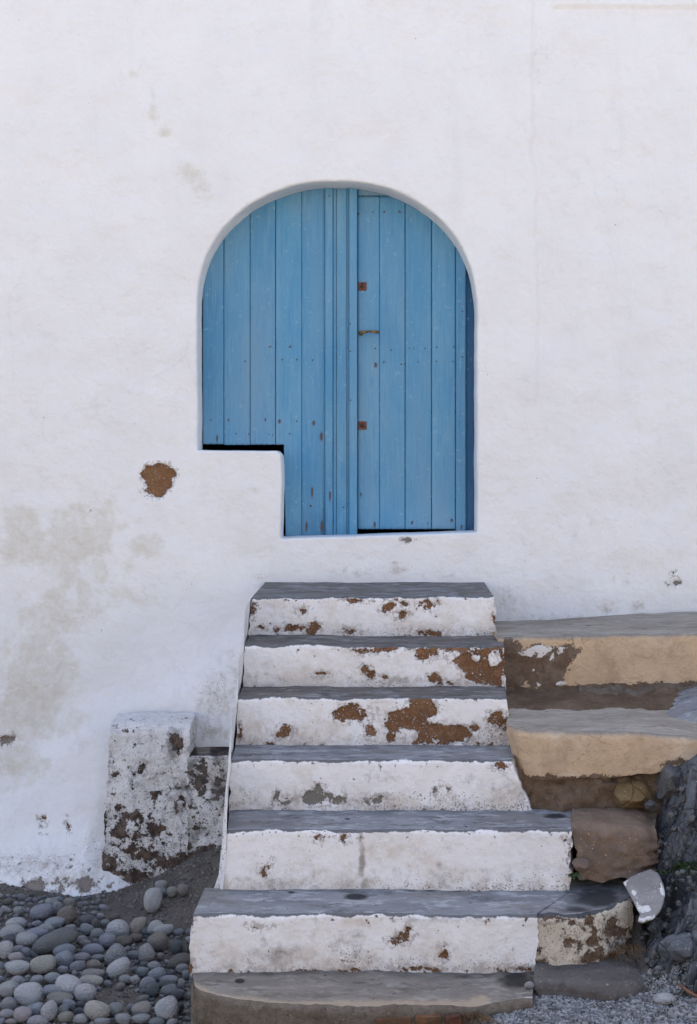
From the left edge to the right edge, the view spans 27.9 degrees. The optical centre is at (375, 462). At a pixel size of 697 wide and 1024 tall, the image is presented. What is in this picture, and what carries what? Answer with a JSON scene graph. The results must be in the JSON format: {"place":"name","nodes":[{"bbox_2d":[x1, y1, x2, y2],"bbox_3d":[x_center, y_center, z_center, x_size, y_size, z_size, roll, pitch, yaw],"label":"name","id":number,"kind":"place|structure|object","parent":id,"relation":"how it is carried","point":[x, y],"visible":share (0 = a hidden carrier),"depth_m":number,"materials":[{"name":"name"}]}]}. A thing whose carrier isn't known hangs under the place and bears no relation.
{"place":"outdoors","nodes":[
{"label":"outdoors","id":0,"kind":"place"},
{"bbox_2d":[0,828,696,1023],"bbox_3d":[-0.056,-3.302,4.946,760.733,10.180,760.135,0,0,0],"label":"ground","id":1,"kind":"structure","parent":0,"point":[188,917],"depth_m":5.39,"materials":[{"name":"gravel"}]},
{"bbox_2d":[0,940,12,959],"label":"pebble","id":2,"kind":"object","parent":1,"relation":"on","point":[6,948],"visible":0.96,"depth_m":5.00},
{"bbox_2d":[0,1009,13,1018],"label":"pebble","id":3,"kind":"object","parent":1,"relation":"on","point":[6,1013],"visible":0.99,"depth_m":4.48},
{"bbox_2d":[0,997,16,1010],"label":"pebble","id":4,"kind":"object","parent":1,"relation":"on","point":[8,1003],"visible":0.9,"depth_m":4.55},
{"bbox_2d":[0,980,18,997],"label":"pebble","id":5,"kind":"object","parent":1,"relation":"on","point":[8,988],"visible":0.84,"depth_m":4.64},
{"bbox_2d":[2,934,16,946],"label":"pebble","id":6,"kind":"object","parent":1,"relation":"on","point":[10,937],"visible":0.66,"depth_m":5.13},
{"bbox_2d":[0,924,24,938],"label":"pebble","id":7,"kind":"object","parent":1,"relation":"on","point":[15,929],"visible":0.68,"depth_m":5.21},
{"bbox_2d":[5,917,26,927],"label":"pebble","id":8,"kind":"object","parent":1,"relation":"on","point":[20,921],"visible":0.69,"depth_m":5.35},
{"bbox_2d":[8,952,24,960],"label":"pebble","id":9,"kind":"object","parent":1,"relation":"on","point":[16,956],"visible":0.69,"depth_m":4.97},
{"bbox_2d":[4,960,29,975],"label":"pebble","id":10,"kind":"object","parent":1,"relation":"on","point":[17,967],"visible":1,"depth_m":4.85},
{"bbox_2d":[11,975,24,984],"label":"pebble","id":11,"kind":"object","parent":1,"relation":"on","point":[18,979],"visible":0.58,"depth_m":4.75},
{"bbox_2d":[13,906,23,914],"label":"pebble","id":12,"kind":"object","parent":1,"relation":"on","point":[19,910],"visible":1,"depth_m":5.51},
{"bbox_2d":[13,1006,31,1022],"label":"pebble","id":13,"kind":"object","parent":1,"relation":"on","point":[22,1014],"visible":1,"depth_m":4.46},
{"bbox_2d":[21,947,30,957],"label":"pebble","id":14,"kind":"object","parent":1,"relation":"on","point":[25,951],"visible":0.94,"depth_m":5.01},
{"bbox_2d":[15,932,37,946],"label":"pebble","id":15,"kind":"object","parent":1,"relation":"on","point":[26,939],"visible":0.96,"depth_m":5.13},
{"bbox_2d":[14,982,42,1006],"bbox_3d":[-1.139,1.746,4.607,0.090,0.076,0.070,0,2,10],"label":"pebble","id":16,"kind":"object","parent":1,"relation":"on","point":[26,994],"visible":0.84,"depth_m":4.58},
{"bbox_2d":[27,1002,43,1015],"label":"pebble","id":17,"kind":"object","parent":1,"relation":"on","point":[35,1007],"visible":0.64,"depth_m":4.50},
{"bbox_2d":[25,926,48,939],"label":"pebble","id":18,"kind":"object","parent":1,"relation":"on","point":[39,931],"visible":0.54,"depth_m":5.22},
{"bbox_2d":[30,975,43,983],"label":"pebble","id":19,"kind":"object","parent":1,"relation":"on","point":[39,979],"visible":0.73,"depth_m":4.76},
{"bbox_2d":[27,1015,48,1023],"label":"pebble","id":20,"kind":"object","parent":1,"relation":"on","point":[38,1019],"visible":1,"depth_m":4.43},
{"bbox_2d":[30,903,52,919],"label":"pebble","id":21,"kind":"object","parent":1,"relation":"on","point":[44,911],"visible":1,"depth_m":5.44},
{"bbox_2d":[29,955,55,973],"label":"pebble","id":22,"kind":"object","parent":1,"relation":"on","point":[42,964],"visible":1,"depth_m":4.86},
{"bbox_2d":[40,923,53,932],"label":"pebble","id":23,"kind":"object","parent":1,"relation":"on","point":[49,927],"visible":0.61,"depth_m":5.29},
{"bbox_2d":[40,1000,57,1020],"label":"pebble","id":24,"kind":"object","parent":1,"relation":"on","point":[49,1009],"visible":1,"depth_m":4.45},
{"bbox_2d":[42,984,56,996],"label":"pebble","id":25,"kind":"object","parent":1,"relation":"on","point":[48,989],"visible":0.61,"depth_m":4.66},
{"bbox_2d":[44,972,59,983],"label":"pebble","id":26,"kind":"object","parent":1,"relation":"on","point":[50,977],"visible":0.73,"depth_m":4.77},
{"bbox_2d":[44,916,64,928],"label":"pebble","id":27,"kind":"object","parent":1,"relation":"on","point":[56,922],"visible":0.84,"depth_m":5.34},
{"bbox_2d":[31,927,78,955],"bbox_3d":[-1.169,1.735,5.094,0.190,0.067,0.135,-22,-2,9],"label":"pebble","id":28,"kind":"object","parent":1,"relation":"on","point":[48,943],"visible":0.9,"depth_m":5.04,"materials":[{"name":"stone"}]},
{"bbox_2d":[51,901,62,914],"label":"pebble","id":29,"kind":"object","parent":1,"relation":"on","point":[57,906],"visible":0.62,"depth_m":5.51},
{"bbox_2d":[46,991,72,1004],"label":"pebble","id":30,"kind":"object","parent":1,"relation":"on","point":[58,997],"visible":0.77,"depth_m":4.59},
{"bbox_2d":[58,1004,68,1013],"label":"pebble","id":31,"kind":"object","parent":1,"relation":"on","point":[63,1007],"visible":0.66,"depth_m":4.49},
{"bbox_2d":[58,965,68,972],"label":"pebble","id":32,"kind":"object","parent":1,"relation":"on","point":[63,969],"visible":1,"depth_m":4.87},
{"bbox_2d":[55,950,72,966],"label":"pebble","id":33,"kind":"object","parent":1,"relation":"on","point":[64,958],"visible":0.83,"depth_m":4.92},
{"bbox_2d":[53,943,75,955],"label":"pebble","id":34,"kind":"object","parent":1,"relation":"on","point":[71,948],"visible":0.57,"depth_m":4.99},
{"bbox_2d":[58,1011,72,1022],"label":"pebble","id":35,"kind":"object","parent":1,"relation":"on","point":[65,1016],"visible":1,"depth_m":4.43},
{"bbox_2d":[57,905,77,924],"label":"pebble","id":36,"kind":"object","parent":1,"relation":"on","point":[68,914],"visible":0.97,"depth_m":5.37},
{"bbox_2d":[54,974,81,996],"bbox_3d":[-1.026,1.749,4.681,0.094,0.069,0.080,10,9,11],"label":"pebble","id":37,"kind":"object","parent":1,"relation":"on","point":[68,983],"visible":0.69,"depth_m":4.66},
{"bbox_2d":[62,999,74,1009],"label":"pebble","id":38,"kind":"object","parent":1,"relation":"on","point":[70,1003],"visible":0.84,"depth_m":4.54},
{"bbox_2d":[63,897,75,906],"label":"pebble","id":39,"kind":"object","parent":1,"relation":"on","point":[69,901],"visible":0.77,"depth_m":5.58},
{"bbox_2d":[69,960,85,971],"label":"pebble","id":40,"kind":"object","parent":1,"relation":"on","point":[78,965],"visible":1,"depth_m":4.87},
{"bbox_2d":[73,1014,87,1023],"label":"pebble","id":41,"kind":"object","parent":1,"relation":"on","point":[80,1018],"visible":1,"depth_m":4.43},
{"bbox_2d":[73,952,90,961],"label":"pebble","id":42,"kind":"object","parent":1,"relation":"on","point":[84,956],"visible":0.77,"depth_m":4.98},
{"bbox_2d":[74,983,96,1002],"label":"pebble","id":43,"kind":"object","parent":1,"relation":"on","point":[85,992],"visible":0.94,"depth_m":4.61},
{"bbox_2d":[79,939,91,947],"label":"pebble","id":44,"kind":"object","parent":1,"relation":"on","point":[83,943],"visible":0.71,"depth_m":5.13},
{"bbox_2d":[80,923,93,934],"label":"pebble","id":45,"kind":"object","parent":1,"relation":"on","point":[86,928],"visible":0.86,"depth_m":5.26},
{"bbox_2d":[78,914,95,924],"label":"pebble","id":46,"kind":"object","parent":1,"relation":"on","point":[87,918],"visible":0.69,"depth_m":5.37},
{"bbox_2d":[80,975,102,986],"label":"pebble","id":47,"kind":"object","parent":1,"relation":"on","point":[95,980],"visible":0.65,"depth_m":4.74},
{"bbox_2d":[80,943,103,954],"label":"pebble","id":48,"kind":"object","parent":1,"relation":"on","point":[92,948],"visible":0.86,"depth_m":5.05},
{"bbox_2d":[81,968,104,977],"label":"pebble","id":49,"kind":"object","parent":1,"relation":"on","point":[95,971],"visible":0.74,"depth_m":4.81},
{"bbox_2d":[85,959,101,968],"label":"pebble","id":50,"kind":"object","parent":1,"relation":"on","point":[94,963],"visible":0.78,"depth_m":4.89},
{"bbox_2d":[91,918,99,928],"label":"pebble","id":51,"kind":"object","parent":1,"relation":"on","point":[95,922],"visible":0.76,"depth_m":5.33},
{"bbox_2d":[84,1000,109,1020],"bbox_3d":[-0.889,1.750,4.473,0.084,0.065,0.060,8,-6,0],"label":"pebble","id":52,"kind":"object","parent":1,"relation":"on","point":[94,1010],"visible":0.94,"depth_m":4.45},
{"bbox_2d":[90,928,103,938],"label":"pebble","id":53,"kind":"object","parent":1,"relation":"on","point":[96,932],"visible":0.73,"depth_m":5.22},
{"bbox_2d":[90,954,104,960],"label":"pebble","id":54,"kind":"object","parent":1,"relation":"on","point":[99,957],"visible":0.75,"depth_m":5.00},
{"bbox_2d":[94,1018,110,1023],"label":"pebble","id":55,"kind":"object","parent":1,"relation":"on","point":[101,1020],"visible":1,"depth_m":4.42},
{"bbox_2d":[99,933,115,948],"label":"pebble","id":56,"kind":"object","parent":1,"relation":"on","point":[107,940],"visible":0.91,"depth_m":5.12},
{"bbox_2d":[108,913,119,920],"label":"pebble","id":57,"kind":"object","parent":1,"relation":"on","point":[113,916],"visible":0.72,"depth_m":5.39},
{"bbox_2d":[104,943,126,964],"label":"pebble","id":58,"kind":"object","parent":1,"relation":"on","point":[115,951],"visible":0.7,"depth_m":4.94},
{"bbox_2d":[108,1002,123,1016],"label":"pebble","id":59,"kind":"object","parent":1,"relation":"on","point":[116,1008],"visible":0.9,"depth_m":4.48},
{"bbox_2d":[105,919,129,936],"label":"pebble","id":60,"kind":"object","parent":1,"relation":"on","point":[118,927],"visible":0.81,"depth_m":5.22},
{"bbox_2d":[106,957,129,978],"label":"pebble","id":61,"kind":"object","parent":1,"relation":"on","point":[118,968],"visible":0.91,"depth_m":4.82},
{"bbox_2d":[115,982,125,990],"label":"pebble","id":62,"kind":"object","parent":1,"relation":"on","point":[120,986],"visible":1,"depth_m":4.74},
{"bbox_2d":[115,1013,130,1023],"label":"pebble","id":63,"kind":"object","parent":1,"relation":"on","point":[122,1018],"visible":1,"depth_m":4.42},
{"bbox_2d":[115,935,132,945],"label":"pebble","id":64,"kind":"object","parent":1,"relation":"on","point":[124,940],"visible":0.91,"depth_m":5.14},
{"bbox_2d":[119,974,130,983],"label":"pebble","id":65,"kind":"object","parent":1,"relation":"on","point":[125,978],"visible":0.98,"depth_m":4.78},
{"bbox_2d":[127,950,137,959],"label":"pebble","id":66,"kind":"object","parent":1,"relation":"on","point":[133,954],"visible":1,"depth_m":5.00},
{"bbox_2d":[130,975,139,983],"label":"pebble","id":67,"kind":"object","parent":1,"relation":"on","point":[134,979],"visible":1,"depth_m":4.78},
{"bbox_2d":[130,933,142,941],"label":"pebble","id":68,"kind":"object","parent":1,"relation":"on","point":[136,937],"visible":1,"depth_m":5.16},
{"bbox_2d":[130,917,146,933],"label":"pebble","id":69,"kind":"object","parent":1,"relation":"on","point":[138,925],"visible":0.89,"depth_m":5.22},
{"bbox_2d":[131,1013,150,1023],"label":"pebble","id":70,"kind":"object","parent":1,"relation":"on","point":[142,1018],"visible":1,"depth_m":4.44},
{"bbox_2d":[131,1000,151,1015],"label":"pebble","id":71,"kind":"object","parent":1,"relation":"on","point":[141,1007],"visible":0.79,"depth_m":4.49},
{"bbox_2d":[135,967,148,976],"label":"pebble","id":72,"kind":"object","parent":1,"relation":"on","point":[141,971],"visible":0.98,"depth_m":4.84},
{"bbox_2d":[137,995,149,1001],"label":"pebble","id":73,"kind":"object","parent":1,"relation":"on","point":[143,998],"visible":0.81,"depth_m":4.62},
{"bbox_2d":[138,943,155,961],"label":"pebble","id":74,"kind":"object","parent":1,"relation":"on","point":[146,951],"visible":0.96,"depth_m":4.98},
{"bbox_2d":[139,976,155,988],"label":"pebble","id":75,"kind":"object","parent":1,"relation":"on","point":[145,981],"visible":0.7,"depth_m":4.73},
{"bbox_2d":[145,982,158,996],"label":"pebble","id":76,"kind":"object","parent":1,"relation":"on","point":[152,990],"visible":1,"depth_m":4.66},
{"bbox_2d":[144,888,161,912],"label":"pebble","id":77,"kind":"object","parent":1,"relation":"on","point":[152,899],"visible":1,"depth_m":5.41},
{"bbox_2d":[147,961,161,969],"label":"pebble","id":78,"kind":"object","parent":1,"relation":"on","point":[151,965],"visible":0.56,"depth_m":4.88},
{"bbox_2d":[147,920,162,933],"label":"pebble","id":79,"kind":"object","parent":1,"relation":"on","point":[153,924],"visible":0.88,"depth_m":5.21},
{"bbox_2d":[148,1017,164,1023],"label":"pebble","id":80,"kind":"object","parent":1,"relation":"on","point":[157,1020],"visible":1,"depth_m":4.43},
{"bbox_2d":[148,967,165,981],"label":"pebble","id":81,"kind":"object","parent":1,"relation":"on","point":[157,974],"visible":0.8,"depth_m":4.80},
{"bbox_2d":[147,931,167,950],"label":"pebble","id":82,"kind":"object","parent":1,"relation":"on","point":[157,941],"visible":0.94,"depth_m":5.06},
{"bbox_2d":[155,880,166,887],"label":"pebble","id":83,"kind":"object","parent":1,"relation":"on","point":[161,884],"visible":0.81,"depth_m":5.63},
{"bbox_2d":[154,924,173,934],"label":"pebble","id":84,"kind":"object","parent":1,"relation":"on","point":[167,929],"visible":0.74,"depth_m":5.18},
{"bbox_2d":[102,712,228,884],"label":"plinth","id":85,"kind":"structure","parent":1,"relation":"on","point":[164,802],"depth_m":5.88,"materials":[{"name":"paint"}]},
{"bbox_2d":[154,996,178,1019],"bbox_3d":[-0.665,1.742,4.478,0.075,0.071,0.060,-20,-8,2],"label":"pebble","id":86,"kind":"object","parent":1,"relation":"on","point":[166,1008],"visible":1,"depth_m":4.46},
{"bbox_2d":[158,980,175,987],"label":"pebble","id":87,"kind":"object","parent":1,"relation":"on","point":[162,983],"visible":0.67,"depth_m":4.73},
{"bbox_2d":[160,984,176,995],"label":"pebble","id":88,"kind":"object","parent":1,"relation":"on","point":[165,990],"visible":0.94,"depth_m":4.67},
{"bbox_2d":[160,975,177,981],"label":"pebble","id":89,"kind":"object","parent":1,"relation":"on","point":[174,978],"visible":0.77,"depth_m":4.79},
{"bbox_2d":[167,886,176,897],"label":"pebble","id":90,"kind":"object","parent":1,"relation":"on","point":[171,891],"visible":1,"depth_m":5.50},
{"bbox_2d":[170,939,182,954],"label":"pebble","id":91,"kind":"object","parent":1,"relation":"on","point":[176,946],"visible":0.97,"depth_m":5.03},
{"bbox_2d":[171,988,184,999],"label":"pebble","id":92,"kind":"object","parent":1,"relation":"on","point":[178,993],"visible":0.89,"depth_m":4.64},
{"bbox_2d":[168,952,189,969],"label":"pebble","id":93,"kind":"object","parent":1,"relation":"on","point":[177,959],"visible":0.83,"depth_m":4.90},
{"bbox_2d":[178,978,184,988],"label":"pebble","id":94,"kind":"object","parent":1,"relation":"on","point":[181,983],"visible":0.89,"depth_m":4.72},
{"bbox_2d":[175,963,188,973],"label":"pebble","id":95,"kind":"object","parent":1,"relation":"on","point":[180,968],"visible":0.88,"depth_m":4.86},
{"bbox_2d":[177,884,188,895],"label":"pebble","id":96,"kind":"object","parent":1,"relation":"on","point":[182,889],"visible":1,"depth_m":5.48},
{"bbox_2d":[0,0,696,896],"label":"house","id":97,"kind":"structure","parent":1,"relation":"on","point":[350,290],"depth_m":6.20,"materials":[{"name":"white paint"}]},
{"bbox_2d":[203,188,356,535],"bbox_3d":[-0.438,-0.459,6.390,0.709,1.609,0.084,0,0,0],"label":"door","id":98,"kind":"structure","parent":97,"relation":"in","point":[280,289],"depth_m":6.37,"materials":[{"name":"blue paint"}]},
{"bbox_2d":[358,196,465,530],"bbox_3d":[0.163,-0.447,6.377,0.491,1.526,0.110,0,0,0],"label":"door","id":99,"kind":"structure","parent":97,"relation":"in","point":[405,282],"depth_m":6.38,"materials":[{"name":"blue paint"}]},
{"bbox_2d":[189,582,633,1023],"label":"staircase","id":100,"kind":"structure","parent":1,"relation":"on","point":[396,848],"depth_m":4.62,"materials":[{"name":"concrete"}]},
{"bbox_2d":[571,857,588,871],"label":"stone","id":101,"kind":"object","parent":100,"relation":"on","point":[580,864],"visible":1,"depth_m":4.59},
{"bbox_2d":[571,807,658,882],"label":"stone block","id":102,"kind":"structure","parent":100,"relation":"on","point":[610,843],"depth_m":4.64,"materials":[{"name":"stone"}]},
{"bbox_2d":[644,799,657,811],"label":"rock","id":103,"kind":"object","parent":102,"relation":"on","point":[651,805],"visible":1,"depth_m":4.78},
{"bbox_2d":[602,941,651,967],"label":"dry grass","id":104,"kind":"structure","parent":100,"relation":"on","point":[628,947],"depth_m":4.40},
{"bbox_2d":[448,1011,501,1023],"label":"dry grass","id":105,"kind":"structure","parent":1,"relation":"on","point":[474,1015],"depth_m":4.04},
{"bbox_2d":[472,959,696,1023],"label":"gravel","id":106,"kind":"structure","parent":1,"relation":"on","point":[624,1013],"depth_m":4.13,"materials":[{"name":"gravel"}]},
{"bbox_2d":[677,983,696,997],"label":"twig","id":107,"kind":"object","parent":106,"relation":"on","point":[687,990],"visible":1,"depth_m":4.18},
{"bbox_2d":[533,954,645,1001],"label":"stone slab","id":108,"kind":"structure","parent":1,"relation":"on","point":[607,980],"depth_m":4.25,"materials":[{"name":"stone"}]},
{"bbox_2d":[506,707,696,824],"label":"ledge","id":109,"kind":"object","parent":1,"relation":"on","point":[567,760],"visible":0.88,"depth_m":4.89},
{"bbox_2d":[494,612,696,711],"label":"ledge","id":110,"kind":"object","parent":109,"relation":"on","point":[640,660],"visible":0.91,"depth_m":5.52,"materials":[{"name":"concrete"}]},
{"bbox_2d":[666,687,696,722],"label":"concrete apron","id":111,"kind":"object","parent":109,"relation":"on","point":[684,707],"visible":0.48,"depth_m":5.25,"materials":[{"name":"concrete"}]},
{"bbox_2d":[653,992,675,1003],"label":"pebble","id":112,"kind":"object","parent":1,"relation":"on","point":[664,998],"visible":1,"depth_m":4.16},
{"bbox_2d":[645,755,696,996],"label":"rocky bank","id":113,"kind":"structure","parent":1,"relation":"on","point":[686,913],"depth_m":4.65,"materials":[{"name":"stone"}]},
{"bbox_2d":[611,777,652,809],"bbox_3d":[0.887,1.161,4.951,0.174,0.126,0.257,0,0,-27],"label":"rock","id":114,"kind":"object","parent":113,"relation":"on","point":[632,792],"visible":0.66,"depth_m":4.86,"materials":[{"name":"stone"}]},
{"bbox_2d":[647,917,663,931],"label":"rock","id":115,"kind":"object","parent":113,"relation":"on","point":[652,926],"visible":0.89,"depth_m":4.47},
{"bbox_2d":[626,761,696,991],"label":"scree","id":116,"kind":"structure","parent":113,"relation":"on","point":[654,955],"depth_m":4.52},
{"bbox_2d":[623,869,664,923],"bbox_3d":[0.872,1.401,4.536,0.144,0.159,0.256,0,0,0],"label":"stone","id":117,"kind":"object","parent":116,"relation":"on","point":[645,890],"visible":1,"depth_m":4.49,"materials":[{"name":"stone"}]},
{"bbox_2d":[654,765,682,801],"bbox_3d":[1.039,1.128,4.939,0.162,0.162,0.274,0,0,-16],"label":"rock","id":118,"kind":"object","parent":113,"relation":"on","point":[668,784],"visible":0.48,"depth_m":4.83,"materials":[{"name":"stone"}]},
{"bbox_2d":[658,932,695,961],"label":"rock","id":119,"kind":"object","parent":113,"relation":"on","point":[680,947],"visible":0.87,"depth_m":4.30,"materials":[{"name":"stone"}]},
{"bbox_2d":[666,859,696,878],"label":"weed","id":120,"kind":"object","parent":113,"relation":"on","point":[683,865],"visible":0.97,"depth_m":4.58,"materials":[{"name":"green plant"}]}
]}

